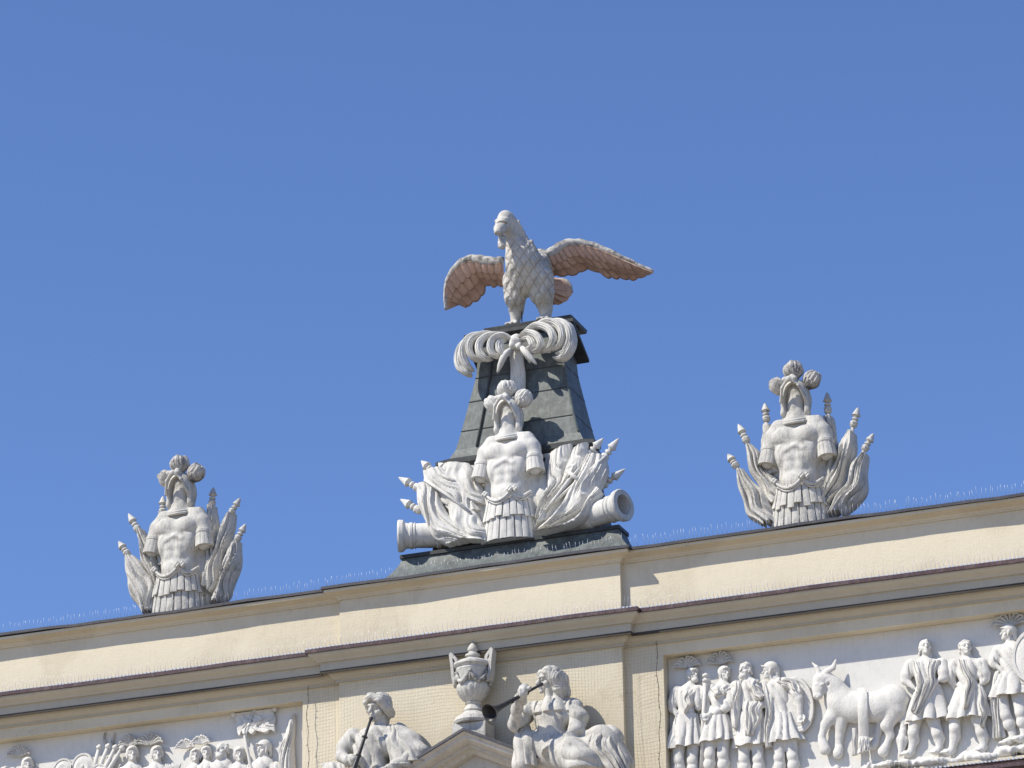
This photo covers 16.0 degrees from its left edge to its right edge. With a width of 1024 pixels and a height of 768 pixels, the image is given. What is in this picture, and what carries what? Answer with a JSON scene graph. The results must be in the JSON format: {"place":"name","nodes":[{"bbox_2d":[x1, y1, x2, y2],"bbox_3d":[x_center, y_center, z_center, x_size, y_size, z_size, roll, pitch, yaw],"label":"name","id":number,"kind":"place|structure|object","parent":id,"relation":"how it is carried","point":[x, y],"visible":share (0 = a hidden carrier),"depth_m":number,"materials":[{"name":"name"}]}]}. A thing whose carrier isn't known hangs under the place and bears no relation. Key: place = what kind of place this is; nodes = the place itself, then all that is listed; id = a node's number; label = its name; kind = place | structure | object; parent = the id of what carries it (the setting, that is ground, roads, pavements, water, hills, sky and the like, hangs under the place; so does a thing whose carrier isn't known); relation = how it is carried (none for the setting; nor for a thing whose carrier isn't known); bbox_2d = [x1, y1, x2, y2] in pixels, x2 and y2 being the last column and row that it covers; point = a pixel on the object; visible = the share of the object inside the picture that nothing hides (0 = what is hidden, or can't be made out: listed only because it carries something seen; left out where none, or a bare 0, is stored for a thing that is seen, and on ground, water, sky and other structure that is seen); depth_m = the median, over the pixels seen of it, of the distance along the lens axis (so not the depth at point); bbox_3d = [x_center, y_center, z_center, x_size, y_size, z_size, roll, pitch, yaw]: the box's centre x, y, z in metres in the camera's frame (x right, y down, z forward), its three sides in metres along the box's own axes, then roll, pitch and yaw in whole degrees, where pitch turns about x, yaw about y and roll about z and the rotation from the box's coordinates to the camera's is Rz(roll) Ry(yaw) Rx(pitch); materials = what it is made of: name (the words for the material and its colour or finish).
{"place":"outdoors","nodes":[
{"label":"outdoors","id":0,"kind":"place"},
{"bbox_2d":[0,0,1023,632],"label":"sky","id":1,"kind":"structure","parent":0,"point":[232,232],"materials":[{"name":"blue"}]},
{"label":"ground","id":2,"kind":"structure","parent":0,"visible":0},
{"bbox_2d":[0,492,1023,767],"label":"palace building","id":3,"kind":"structure","parent":2,"relation":"on","point":[842,548],"depth_m":44.54,"materials":[{"name":"yellow paint"}]},
{"bbox_2d":[0,706,302,767],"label":"relief panel","id":4,"kind":"object","parent":3,"relation":"attached to","point":[268,738],"visible":1,"depth_m":46.19,"materials":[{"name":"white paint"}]},
{"bbox_2d":[0,641,304,691],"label":"bird spike strip","id":5,"kind":"object","parent":3,"relation":"on","point":[128,674],"visible":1,"depth_m":46.26,"materials":[{"name":"silver metal"}]},
{"bbox_2d":[0,580,327,632],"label":"bird spike strip","id":6,"kind":"object","parent":3,"relation":"on","point":[165,608],"visible":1,"depth_m":46.58,"materials":[{"name":"silver metal"}]},
{"bbox_2d":[118,454,245,613],"bbox_3d":[-4.283,1.985,47.223,1.835,2.218,0.637,-9,-23,20],"label":"armour trophy","id":7,"kind":"object","parent":3,"relation":"on","point":[190,552],"visible":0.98,"depth_m":47.01,"materials":[{"name":"stone"}]},
{"bbox_2d":[306,686,309,765],"bbox_3d":[-2.530,4.870,45.122,0.072,2.364,0.035,-9,-23,20],"label":"net rope","id":8,"kind":"object","parent":3,"relation":"hanging from","point":[307,726],"visible":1,"depth_m":45.37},
{"bbox_2d":[321,692,428,767],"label":"trumpeter statue","id":9,"kind":"object","parent":3,"relation":"on","point":[396,745],"visible":1,"depth_m":44.34,"materials":[{"name":"stone"}]},
{"bbox_2d":[352,716,372,767],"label":"trumpet","id":10,"kind":"object","parent":9,"relation":"attached to","point":[358,755],"visible":1,"depth_m":44.16,"materials":[{"name":"brown metal"}]},
{"bbox_2d":[306,598,635,649],"bbox_3d":[-0.534,2.919,44.685,4.363,0.165,0.047,-9,-23,20],"label":"bird spike strip","id":11,"kind":"object","parent":3,"relation":"on","point":[462,626],"visible":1,"depth_m":44.73,"materials":[{"name":"silver metal"}]},
{"bbox_2d":[449,641,496,738],"bbox_3d":[-0.474,3.753,44.420,0.576,1.295,0.480,-9,-23,20],"label":"stone urn","id":12,"kind":"object","parent":3,"relation":"on","point":[472,674],"visible":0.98,"depth_m":44.30,"materials":[{"name":"white stone"}]},
{"bbox_2d":[325,535,621,583],"bbox_3d":[-0.505,2.179,45.113,3.962,0.146,0.042,-9,-23,20],"label":"bird spike strip","id":13,"kind":"object","parent":3,"relation":"on","point":[482,560],"visible":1,"depth_m":45.12,"materials":[{"name":"silver metal"}]},
{"bbox_2d":[306,640,659,767],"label":"pigeon net","id":14,"kind":"object","parent":3,"relation":"attached to","point":[510,663],"visible":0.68,"depth_m":44.42,"materials":[{"name":"plastic"}]},
{"bbox_2d":[386,314,631,577],"bbox_3d":[0.148,0.938,47.392,3.500,3.965,1.640,-9,-23,20],"label":"stone pedestal","id":15,"kind":"object","parent":3,"relation":"on","point":[555,412],"visible":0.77,"depth_m":47.30,"materials":[{"name":"grey stone"}]},
{"bbox_2d":[397,520,474,551],"bbox_3d":[-0.920,1.946,46.919,1.104,0.424,0.424,-1,-21,1],"label":"cannon","id":16,"kind":"object","parent":15,"relation":"on","point":[410,535],"visible":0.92,"depth_m":46.78,"materials":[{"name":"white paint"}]},
{"bbox_2d":[398,380,624,547],"bbox_3d":[-0.049,1.011,46.879,3.086,2.248,0.670,-9,-23,20],"label":"armour trophy","id":17,"kind":"object","parent":15,"relation":"on","point":[509,485],"visible":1,"depth_m":46.62,"materials":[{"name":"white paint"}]},
{"bbox_2d":[454,318,577,390],"bbox_3d":[0.049,-0.356,47.550,1.724,0.975,0.338,-9,-23,20],"label":"scroll ornament","id":18,"kind":"object","parent":15,"relation":"attached to","point":[567,341],"visible":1,"depth_m":47.55,"materials":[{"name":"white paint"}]},
{"bbox_2d":[443,210,653,324],"bbox_3d":[0.418,-1.484,48.637,2.929,1.483,1.573,-4,-22,9],"label":"bird statue","id":19,"kind":"object","parent":15,"relation":"on","point":[532,271],"visible":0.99,"depth_m":48.76,"materials":[{"name":"white stone"}]},
{"bbox_2d":[559,489,633,532],"bbox_3d":[0.999,1.667,46.173,1.114,0.447,0.424,-19,-28,38],"label":"cannon","id":20,"kind":"object","parent":15,"relation":"on","point":[616,505],"visible":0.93,"depth_m":45.91,"materials":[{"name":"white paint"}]},
{"bbox_2d":[507,665,634,767],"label":"trumpeter statue","id":21,"kind":"object","parent":3,"relation":"on","point":[559,736],"visible":1,"depth_m":43.47,"materials":[{"name":"stone"}]},
{"bbox_2d":[482,682,543,721],"bbox_3d":[-0.002,3.776,43.350,0.221,0.643,0.934,-18,-27,38],"label":"trumpet","id":22,"kind":"object","parent":21,"relation":"attached to","point":[489,712],"visible":1,"depth_m":43.07,"materials":[{"name":"brown metal"}]},
{"bbox_2d":[655,643,661,767],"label":"net rope","id":23,"kind":"object","parent":3,"relation":"hanging from","point":[658,706],"visible":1,"depth_m":43.70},
{"bbox_2d":[727,360,873,527],"bbox_3d":[3.504,0.770,44.409,1.862,2.218,0.637,-9,-23,20],"label":"armour trophy","id":24,"kind":"object","parent":3,"relation":"on","point":[802,463],"visible":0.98,"depth_m":44.20,"materials":[{"name":"stone"}]},
{"bbox_2d":[630,481,1023,544],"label":"bird spike strip","id":25,"kind":"object","parent":3,"relation":"on","point":[835,513],"visible":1,"depth_m":43.63,"materials":[{"name":"silver metal"}]},
{"bbox_2d":[640,548,1023,607],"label":"bird spike strip","id":26,"kind":"object","parent":3,"relation":"on","point":[939,567],"visible":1,"depth_m":43.23,"materials":[{"name":"silver metal"}]},
{"bbox_2d":[667,613,1023,767],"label":"relief panel","id":27,"kind":"object","parent":3,"relation":"attached to","point":[948,693],"visible":1,"depth_m":43.02,"materials":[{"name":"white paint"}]},
{"bbox_2d":[862,749,1022,767],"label":"bird spike strip","id":28,"kind":"object","parent":3,"relation":"on","point":[974,763],"visible":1,"depth_m":42.01,"materials":[{"name":"silver metal"}]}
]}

